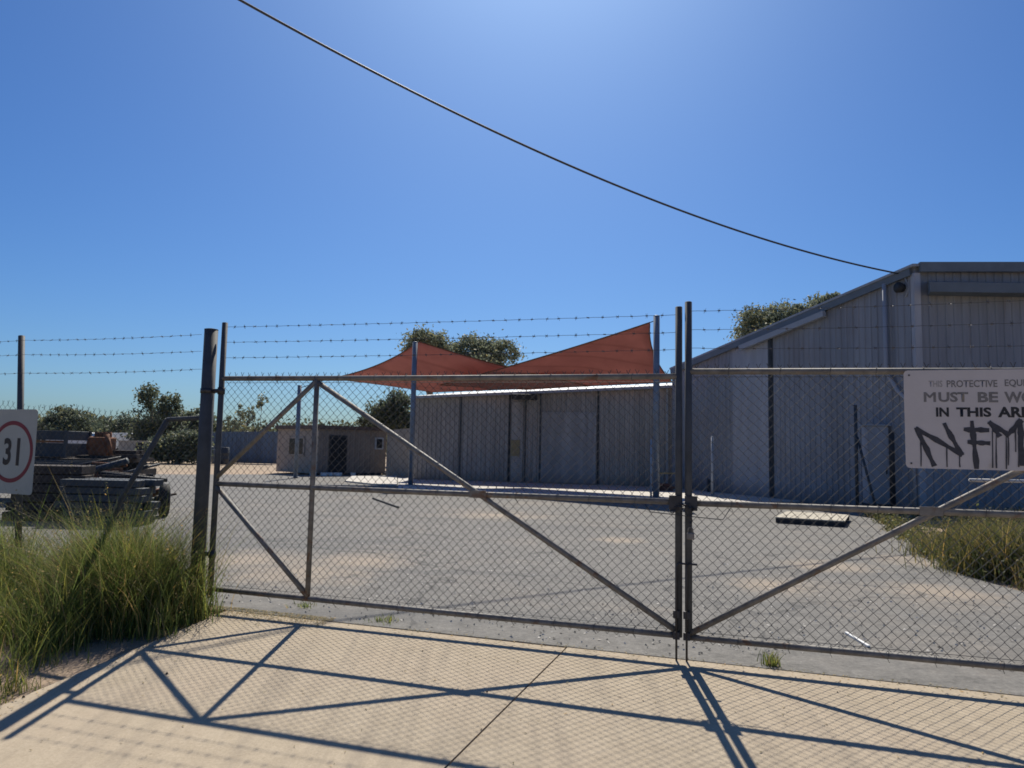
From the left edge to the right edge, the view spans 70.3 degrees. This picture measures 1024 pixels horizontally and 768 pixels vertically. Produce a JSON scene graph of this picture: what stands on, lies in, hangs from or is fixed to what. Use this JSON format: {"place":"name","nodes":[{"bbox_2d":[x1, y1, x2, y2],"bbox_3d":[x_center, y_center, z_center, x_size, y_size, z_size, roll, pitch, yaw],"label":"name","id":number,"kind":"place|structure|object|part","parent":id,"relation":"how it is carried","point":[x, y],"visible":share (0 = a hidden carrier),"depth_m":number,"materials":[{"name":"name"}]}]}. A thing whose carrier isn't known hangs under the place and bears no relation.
{"place":"outdoors","nodes":[
{"label":"outdoors","id":0,"kind":"place"},
{"bbox_2d":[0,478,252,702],"bbox_3d":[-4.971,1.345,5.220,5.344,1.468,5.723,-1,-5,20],"label":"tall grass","id":1,"kind":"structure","parent":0,"point":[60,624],"depth_m":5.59,"materials":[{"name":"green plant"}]},
{"bbox_2d":[152,484,170,515],"bbox_3d":[-6.947,2.122,13.253,1.280,0.600,0.600,4,-6,-29],"label":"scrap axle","id":2,"kind":"object","parent":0,"point":[165,490],"visible":0.32,"depth_m":13.31,"materials":[{"name":"black metal"}]},
{"bbox_2d":[0,454,1023,705],"bbox_3d":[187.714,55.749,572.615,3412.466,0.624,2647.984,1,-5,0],"label":"ground","id":3,"kind":"structure","parent":0,"point":[100,652],"depth_m":5.17,"materials":[{"name":"soil"}]},
{"bbox_2d":[40,433,94,443],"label":"parked van","id":4,"kind":"object","parent":3,"relation":"on","point":[80,441],"visible":0.02,"depth_m":60.97,"materials":[{"name":"white paint"}]},
{"bbox_2d":[37,404,107,432],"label":"gum tree","id":5,"kind":"object","parent":3,"relation":"on","point":[88,423],"visible":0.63,"depth_m":65.02,"materials":[{"name":"green plant"}]},
{"bbox_2d":[0,333,201,575],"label":"security fence","id":6,"kind":"object","parent":3,"relation":"on","point":[21,404],"visible":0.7,"depth_m":6.64,"materials":[{"name":"metal"}]},
{"bbox_2d":[0,409,37,494],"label":"speed sign","id":7,"kind":"object","parent":6,"relation":"attached to","point":[18,431],"visible":1,"depth_m":6.89,"materials":[{"name":"white metal"}]},
{"bbox_2d":[93,411,139,432],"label":"gum tree","id":8,"kind":"object","parent":3,"relation":"on","point":[119,428],"visible":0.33,"depth_m":69.10,"materials":[{"name":"green plant"}]},
{"bbox_2d":[112,433,133,449],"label":"parked van","id":9,"kind":"object","parent":3,"relation":"on","point":[117,436],"visible":0.04,"depth_m":64.53,"materials":[{"name":"white paint"}]},
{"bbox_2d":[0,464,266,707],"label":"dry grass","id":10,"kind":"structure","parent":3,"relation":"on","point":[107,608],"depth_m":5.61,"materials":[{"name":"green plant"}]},
{"bbox_2d":[118,440,149,450],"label":"shipping container","id":11,"kind":"object","parent":3,"relation":"on","point":[129,445],"visible":0.31,"depth_m":50.40,"materials":[{"name":"grey metal"}]},
{"bbox_2d":[136,443,143,450],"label":"door","id":12,"kind":"structure","parent":11,"relation":"in","point":[140,448],"depth_m":50.41,"materials":[{"name":"grey metal"}]},
{"bbox_2d":[116,382,198,440],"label":"gum tree","id":13,"kind":"object","parent":3,"relation":"on","point":[145,394],"visible":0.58,"depth_m":61.32,"materials":[{"name":"green plant"}]},
{"bbox_2d":[135,421,214,463],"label":"dense bush","id":14,"kind":"object","parent":3,"relation":"on","point":[179,448],"visible":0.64,"depth_m":45.04,"materials":[{"name":"green plant"}]},
{"bbox_2d":[181,404,223,455],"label":"gum tree","id":15,"kind":"object","parent":3,"relation":"on","point":[194,413],"visible":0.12,"depth_m":57.62,"materials":[{"name":"green plant"}]},
{"bbox_2d":[190,328,224,592],"bbox_3d":[-2.607,0.727,6.251,0.235,2.435,0.124,0,-5,18],"label":"gate post","id":16,"kind":"object","parent":3,"relation":"on","point":[208,390],"visible":0.86,"depth_m":6.25,"materials":[{"name":"metal"}]},
{"bbox_2d":[207,306,686,659],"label":"chain link gate","id":17,"kind":"structure","parent":16,"relation":"attached to","point":[672,502],"depth_m":5.54,"materials":[{"name":"metal"}]},
{"bbox_2d":[683,300,1023,673],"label":"chain link gate","id":18,"kind":"structure","parent":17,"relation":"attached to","point":[925,513],"depth_m":4.72,"materials":[{"name":"metal"}]},
{"bbox_2d":[645,503,730,539],"bbox_3d":[1.196,0.928,4.966,0.575,0.247,0.158,0,-5,18],"label":"padlock chain","id":19,"kind":"object","parent":18,"relation":"hanging from","point":[690,536],"visible":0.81,"depth_m":4.92,"materials":[{"name":"metal"}]},
{"bbox_2d":[904,369,1023,470],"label":"safety notice","id":20,"kind":"object","parent":18,"relation":"attached to","point":[966,419],"visible":1,"depth_m":4.49,"materials":[{"name":"paint"}]},
{"bbox_2d":[36,411,386,455],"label":"distant scrub","id":21,"kind":"object","parent":3,"relation":"on","point":[242,425],"depth_m":97.87,"materials":[{"name":"green plant"}]},
{"bbox_2d":[211,449,214,463],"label":"oil drum","id":22,"kind":"object","parent":3,"relation":"on","point":[213,457],"visible":0.33,"depth_m":46.35,"materials":[{"name":"metal"}]},
{"bbox_2d":[220,447,229,464],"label":"oil drum","id":23,"kind":"object","parent":3,"relation":"on","point":[225,452],"visible":0.52,"depth_m":44.61,"materials":[{"name":"blue metal"}]},
{"bbox_2d":[223,404,248,431],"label":"sapling","id":24,"kind":"object","parent":3,"relation":"on","point":[235,421],"visible":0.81,"depth_m":51.95,"materials":[{"name":"green plant"}]},
{"bbox_2d":[211,430,277,463],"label":"sheet fence","id":25,"kind":"object","parent":3,"relation":"on","point":[251,456],"visible":0.51,"depth_m":48.76,"materials":[{"name":"metal"}]},
{"bbox_2d":[244,392,268,431],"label":"sapling","id":26,"kind":"object","parent":3,"relation":"on","point":[253,414],"visible":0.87,"depth_m":51.94,"materials":[{"name":"green plant"}]},
{"bbox_2d":[0,611,564,767],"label":"concrete apron","id":27,"kind":"object","parent":3,"relation":"on","point":[403,722],"visible":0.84,"depth_m":4.24,"materials":[{"name":"beige concrete"}]},
{"bbox_2d":[353,387,410,442],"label":"dense bush","id":28,"kind":"object","parent":3,"relation":"on","point":[390,402],"visible":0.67,"depth_m":41.35,"materials":[{"name":"green plant"}]},
{"bbox_2d":[394,324,455,394],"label":"gum tree","id":29,"kind":"object","parent":3,"relation":"on","point":[422,334],"visible":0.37,"depth_m":54.39,"materials":[{"name":"green plant"}]},
{"bbox_2d":[448,328,527,391],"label":"gum tree","id":30,"kind":"object","parent":3,"relation":"on","point":[482,346],"visible":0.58,"depth_m":57.68,"materials":[{"name":"green plant"}]},
{"bbox_2d":[0,474,1023,696],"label":"yard","id":31,"kind":"structure","parent":3,"relation":"on","point":[976,679],"depth_m":7.96,"materials":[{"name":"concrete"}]},
{"bbox_2d":[1,464,95,520],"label":"sleeper stack","id":32,"kind":"object","parent":31,"relation":"on","point":[50,487],"visible":0.27,"depth_m":12.34,"materials":[{"name":"brown wood"}]},
{"bbox_2d":[34,461,98,465],"bbox_3d":[-8.758,2.003,14.264,0.850,0.939,0.750,0,-5,13],"label":"scrap cage","id":33,"kind":"object","parent":31,"relation":"on","point":[65,463],"visible":0.13,"depth_m":13.99,"materials":[{"name":"grey metal"}]},
{"bbox_2d":[35,457,156,477],"bbox_3d":[-10.575,2.160,16.650,3.864,0.967,2.165,1,-5,-2],"label":"flatbed trailer","id":34,"kind":"object","parent":31,"relation":"on","point":[128,467],"visible":0.05,"depth_m":16.18,"materials":[{"name":"grey metal"}]},
{"bbox_2d":[35,430,91,457],"bbox_3d":[-10.344,1.353,16.426,1.126,0.600,0.960,1,-5,0],"label":"steel stillage","id":35,"kind":"object","parent":34,"relation":"on","point":[75,447],"visible":0.49,"depth_m":15.99,"materials":[{"name":"metal"}]},
{"bbox_2d":[75,432,117,458],"bbox_3d":[-9.308,1.387,16.525,0.849,0.593,0.600,1,-5,0],"label":"rusty engine","id":36,"kind":"object","parent":34,"relation":"on","point":[96,449],"visible":0.88,"depth_m":16.32,"materials":[{"name":"metal"}]},
{"bbox_2d":[112,450,144,458],"bbox_3d":[-9.005,1.611,16.707,1.019,0.175,0.550,1,-5,-2],"label":"timber bundle","id":37,"kind":"object","parent":34,"relation":"on","point":[128,454],"visible":0.51,"depth_m":16.54,"materials":[{"name":"brown wood"}]},
{"bbox_2d":[53,478,163,524],"bbox_3d":[-6.793,1.966,12.228,1.558,0.726,0.696,1,-5,3],"label":"beam stack","id":38,"kind":"object","parent":31,"relation":"on","point":[83,485],"visible":0.73,"depth_m":11.94,"materials":[{"name":"grey metal"}]},
{"bbox_2d":[92,458,128,473],"bbox_3d":[-7.589,1.566,13.342,1.101,0.448,0.198,1,-5,6],"label":"scrap pipe","id":39,"kind":"object","parent":38,"relation":"on","point":[111,464],"visible":0.52,"depth_m":13.28,"materials":[{"name":"grey metal"}]},
{"bbox_2d":[92,462,127,466],"bbox_3d":[-7.460,1.494,13.529,0.822,0.077,0.126,0,-5,18],"label":"scrap pipe","id":40,"kind":"object","parent":39,"relation":"on","point":[101,463],"visible":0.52,"depth_m":13.58,"materials":[{"name":"metal"}]},
{"bbox_2d":[94,468,122,477],"bbox_3d":[-8.250,2.066,14.259,0.750,0.832,0.750,0,-5,8],"label":"scrap cage","id":41,"kind":"object","parent":31,"relation":"on","point":[112,469],"visible":0.04,"depth_m":14.58,"materials":[{"name":"metal"}]},
{"bbox_2d":[76,456,120,464],"bbox_3d":[-8.127,1.524,14.161,0.908,0.255,0.133,4,-6,-28],"label":"scrap pipe","id":42,"kind":"object","parent":41,"relation":"on","point":[108,459],"visible":0.52,"depth_m":14.21,"materials":[{"name":"grey metal"}]},
{"bbox_2d":[98,474,152,477],"bbox_3d":[-7.663,2.131,14.255,0.800,0.727,0.750,0,-5,17],"label":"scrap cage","id":43,"kind":"object","parent":31,"relation":"on","point":[118,476],"visible":0.07,"depth_m":13.91,"materials":[{"name":"grey metal"}]},
{"bbox_2d":[103,471,154,478],"bbox_3d":[-7.609,1.821,14.417,0.952,0.205,0.176,3,-5,-21],"label":"scrap pipe","id":44,"kind":"object","parent":43,"relation":"on","point":[127,473],"visible":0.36,"depth_m":14.36,"materials":[{"name":"grey metal"}]},
{"bbox_2d":[98,472,167,481],"bbox_3d":[-7.460,1.824,14.305,1.251,0.211,0.115,3,-5,-18],"label":"scrap pipe","id":45,"kind":"object","parent":43,"relation":"on","point":[130,475],"visible":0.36,"depth_m":14.26,"materials":[{"name":"grey metal"}]},
{"bbox_2d":[292,385,301,477],"bbox_3d":[-8.704,1.920,29.525,0.306,3.766,0.306,1,-5,0],"label":"sail post","id":46,"kind":"object","parent":31,"relation":"on","point":[297,434],"visible":0.74,"depth_m":29.45,"materials":[{"name":"grey metal"}]},
{"bbox_2d":[285,601,316,608],"bbox_3d":[-1.819,1.904,6.271,0.260,0.086,0.256,1,-5,0],"label":"tussock","id":47,"kind":"object","parent":31,"relation":"on","point":[305,605],"visible":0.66,"depth_m":6.25,"materials":[{"name":"green plant"}]},
{"bbox_2d":[275,425,385,474],"bbox_3d":[-8.932,3.226,35.518,5.131,2.262,5.947,3,-5,-18],"label":"site hut","id":48,"kind":"object","parent":31,"relation":"on","point":[365,451],"visible":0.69,"depth_m":33.56,"materials":[{"name":"beige"}]},
{"bbox_2d":[287,437,304,455],"bbox_3d":[-10.004,2.885,33.708,1.304,0.855,0.047,-3,-6,39],"label":"window","id":49,"kind":"structure","parent":48,"relation":"in","point":[301,447],"depth_m":33.73,"materials":[{"name":"grey glass"}]},
{"bbox_2d":[328,435,346,473],"bbox_3d":[-7.930,3.213,33.122,0.823,1.730,0.060,4,-6,-33],"label":"door","id":50,"kind":"structure","parent":48,"relation":"in","point":[335,445],"depth_m":33.10,"materials":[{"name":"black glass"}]},
{"bbox_2d":[375,437,383,449],"bbox_3d":[-6.250,2.802,34.242,0.426,0.563,0.050,4,-6,-33],"label":"window","id":51,"kind":"structure","parent":48,"relation":"in","point":[380,441],"depth_m":34.23,"materials":[{"name":"black glass"}]},
{"bbox_2d":[345,476,396,485],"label":"concrete slab","id":52,"kind":"structure","parent":31,"relation":"on","point":[373,479],"depth_m":27.61,"materials":[{"name":"grey concrete"}]},
{"bbox_2d":[363,613,398,624],"bbox_3d":[-1.012,1.886,5.811,0.273,0.076,0.282,-2,-6,32],"label":"tussock","id":53,"kind":"object","parent":31,"relation":"on","point":[390,618],"visible":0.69,"depth_m":5.80,"materials":[{"name":"green plant"}]},
{"bbox_2d":[372,497,398,507],"bbox_3d":[-3.079,2.860,17.579,0.050,0.040,2.766,3,-5,-22],"label":"iron bar","id":54,"kind":"object","parent":31,"relation":"on","point":[382,501],"visible":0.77,"depth_m":17.53,"materials":[{"name":"grey metal"}]},
{"bbox_2d":[386,428,409,476],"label":"link wall","id":55,"kind":"structure","parent":31,"relation":"on","point":[402,470],"depth_m":32.77,"materials":[{"name":"grey metal"}]},
{"bbox_2d":[398,477,799,503],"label":"concrete slab","id":56,"kind":"structure","parent":31,"relation":"on","point":[591,489],"depth_m":24.13,"materials":[{"name":"grey concrete"}]},
{"bbox_2d":[405,341,417,484],"bbox_3d":[-3.476,1.022,25.494,0.324,5.068,0.324,1,-5,0],"label":"sail post","id":57,"kind":"object","parent":56,"relation":"on","point":[412,412],"visible":0.84,"depth_m":25.42,"materials":[{"name":"grey metal"}]},
{"bbox_2d":[301,341,589,393],"bbox_3d":[-2.927,-0.523,27.491,11.787,1.712,3.568,-3,-6,38],"label":"shade sail","id":58,"kind":"object","parent":57,"relation":"attached to","point":[434,362],"visible":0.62,"depth_m":26.62,"materials":[{"name":"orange fabric"}]},
{"bbox_2d":[413,383,671,485],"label":"workshop shed","id":59,"kind":"structure","parent":56,"relation":"on","point":[627,420],"depth_m":28.70,"materials":[{"name":"metal"}]},
{"bbox_2d":[511,402,523,481],"bbox_3d":[0.206,2.294,28.918,0.467,3.161,0.030,0,-5,12],"label":"door","id":60,"kind":"structure","parent":59,"relation":"in","point":[515,418],"depth_m":28.91,"materials":[{"name":"grey metal"}]},
{"bbox_2d":[541,412,595,483],"bbox_3d":[2.209,2.487,28.473,2.149,2.782,0.030,0,-5,12],"label":"door","id":61,"kind":"structure","parent":59,"relation":"in","point":[590,456],"depth_m":28.43,"materials":[{"name":"grey metal"}]},
{"bbox_2d":[552,414,586,432],"bbox_3d":[2.256,1.549,28.519,1.379,0.745,0.030,0,-5,12],"label":"window","id":62,"kind":"structure","parent":59,"relation":"in","point":[580,424],"depth_m":28.50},
{"bbox_2d":[650,439,651,497],"bbox_3d":[3.888,2.404,20.319,0.063,1.714,0.063,1,-5,0],"label":"pipe standard","id":63,"kind":"object","parent":56,"relation":"on","point":[650,468],"visible":0.83,"depth_m":20.30,"materials":[{"name":"grey metal"}]},
{"bbox_2d":[652,316,662,497],"bbox_3d":[4.239,0.651,21.360,0.342,5.402,0.342,1,-5,0],"label":"sail post","id":64,"kind":"object","parent":56,"relation":"on","point":[656,355],"visible":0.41,"depth_m":21.30,"materials":[{"name":"grey metal"}]},
{"bbox_2d":[440,321,674,393],"bbox_3d":[2.705,-0.564,26.559,8.563,1.880,6.385,-3,-6,36],"label":"shade sail","id":65,"kind":"object","parent":64,"relation":"attached to","point":[624,358],"visible":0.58,"depth_m":24.17,"materials":[{"name":"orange fabric"}]},
{"bbox_2d":[652,483,674,490],"bbox_3d":[5.177,3.543,24.858,0.760,0.290,0.200,2,-5,-9],"label":"brick stack","id":66,"kind":"object","parent":56,"relation":"on","point":[664,487],"visible":0.54,"depth_m":24.77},
{"bbox_2d":[707,479,710,491],"bbox_3d":[6.693,3.465,24.700,0.090,0.480,0.221,1,-5,0],"label":"tap stand","id":67,"kind":"object","parent":56,"relation":"on","point":[708,483],"visible":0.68,"depth_m":24.73,"materials":[{"name":"grey metal"}]},
{"bbox_2d":[711,436,713,495],"bbox_3d":[6.252,2.576,22.685,0.084,1.881,0.084,1,-5,0],"label":"pipe standard","id":68,"kind":"object","parent":56,"relation":"on","point":[712,465],"visible":0.83,"depth_m":22.66,"materials":[{"name":"grey metal"}]},
{"bbox_2d":[757,647,785,669],"bbox_3d":[1.717,1.824,4.837,0.194,0.141,0.214,-2,-6,36],"label":"tussock","id":69,"kind":"object","parent":31,"relation":"on","point":[771,661],"visible":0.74,"depth_m":4.81,"materials":[{"name":"green plant"}]},
{"bbox_2d":[775,511,848,526],"bbox_3d":[6.246,2.786,15.057,1.285,0.113,1.703,-1,-6,28],"label":"pallet","id":70,"kind":"object","parent":31,"relation":"on","point":[813,517],"visible":0.84,"depth_m":14.53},
{"bbox_2d":[669,262,1023,510],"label":"warehouse","id":71,"kind":"structure","parent":31,"relation":"on","point":[942,285],"depth_m":19.58,"materials":[{"name":"grey metal"}]},
{"bbox_2d":[238,0,898,273],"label":"service cable","id":72,"kind":"object","parent":71,"relation":"attached to","point":[432,101],"visible":1,"depth_m":13.68,"materials":[{"name":"black rubber"}]},
{"bbox_2d":[845,632,869,646],"bbox_3d":[2.608,1.931,5.496,0.022,0.018,0.401,1,-5,2],"label":"batten","id":73,"kind":"object","parent":31,"relation":"on","point":[861,641],"visible":0.76,"depth_m":5.48,"materials":[{"name":"white paint"}]},
{"bbox_2d":[854,405,876,505],"bbox_3d":[8.682,1.842,17.817,0.098,2.694,0.731,3,-5,-15],"label":"stay post","id":74,"kind":"object","parent":31,"relation":"on","point":[857,445],"visible":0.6,"depth_m":18.06,"materials":[{"name":"grey metal"}]},
{"bbox_2d":[875,522,972,558],"bbox_3d":[6.311,2.153,10.327,1.681,0.630,1.614,5,-6,-38],"label":"tussock","id":75,"kind":"object","parent":31,"relation":"on","point":[921,544],"visible":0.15,"depth_m":10.37,"materials":[{"name":"green plant"}]},
{"bbox_2d":[880,490,1023,585],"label":"tussock","id":76,"kind":"object","parent":31,"relation":"on","point":[994,539],"visible":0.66,"depth_m":8.75,"materials":[{"name":"green plant"}]},
{"bbox_2d":[447,647,1023,767],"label":"concrete apron","id":77,"kind":"object","parent":3,"relation":"on","point":[821,722],"visible":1,"depth_m":3.96,"materials":[{"name":"beige concrete"}]},
{"bbox_2d":[0,604,1021,767],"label":"leaf litter","id":78,"kind":"object","parent":77,"relation":"on","point":[286,614],"visible":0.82,"depth_m":5.68,"materials":[{"name":"brown plant"}]},
{"bbox_2d":[723,298,806,343],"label":"gum tree","id":79,"kind":"object","parent":3,"relation":"on","point":[755,319],"visible":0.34,"depth_m":50.19,"materials":[{"name":"green plant"}]},
{"bbox_2d":[800,291,840,310],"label":"gum tree","id":80,"kind":"object","parent":3,"relation":"on","point":[818,300],"visible":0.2,"depth_m":50.48,"materials":[{"name":"green plant"}]},
{"bbox_2d":[859,424,890,506],"bbox_3d":[9.202,2.115,18.401,0.600,2.174,0.480,1,-5,6],"label":"meter cabinet","id":81,"kind":"object","parent":3,"relation":"on","point":[876,462],"visible":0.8,"depth_m":18.22,"materials":[{"name":"grey metal"}]},
{"bbox_3d":[9.182,2.067,18.200,0.460,1.714,0.012,1,-5,6],"label":"door","id":82,"kind":"part","parent":81,"relation":"part of","materials":[{"name":"grey metal"}]},
{"bbox_2d":[889,432,895,514],"bbox_3d":[9.188,2.171,17.558,0.120,2.014,0.117,1,-5,0],"label":"bollard","id":83,"kind":"object","parent":3,"relation":"on","point":[892,469],"visible":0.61,"depth_m":17.53,"materials":[{"name":"grey metal"}]},
{"bbox_2d":[860,497,1023,589],"bbox_3d":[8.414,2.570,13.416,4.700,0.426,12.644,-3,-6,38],"label":"weeds","id":84,"kind":"object","parent":3,"relation":"on","point":[953,563],"visible":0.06,"depth_m":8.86,"materials":[{"name":"green plant"}]},
{"bbox_2d":[968,478,1023,482],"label":"pipe rail","id":85,"kind":"object","parent":3,"relation":"on","point":[1008,481],"visible":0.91,"depth_m":13.07,"materials":[{"name":"metal"}]},
{"bbox_2d":[0,0,1023,428],"label":"sky","id":86,"kind":"structure","parent":0,"point":[173,168],"materials":[{"name":"blue"}]},
{"bbox_2d":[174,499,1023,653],"bbox_3d":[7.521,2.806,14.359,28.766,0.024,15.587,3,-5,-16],"label":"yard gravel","id":87,"kind":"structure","parent":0,"point":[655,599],"depth_m":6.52,"materials":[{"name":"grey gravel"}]},
{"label":"scrap pipe","id":88,"kind":"object","parent":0,"visible":0},
{"bbox_2d":[125,463,159,472],"bbox_3d":[-7.838,1.795,15.094,0.941,0.313,0.082,4,-6,-27],"label":"scrap pipe","id":89,"kind":"object","parent":88,"relation":"on","point":[150,466],"visible":0.45,"depth_m":15.21,"materials":[{"name":"grey metal"}]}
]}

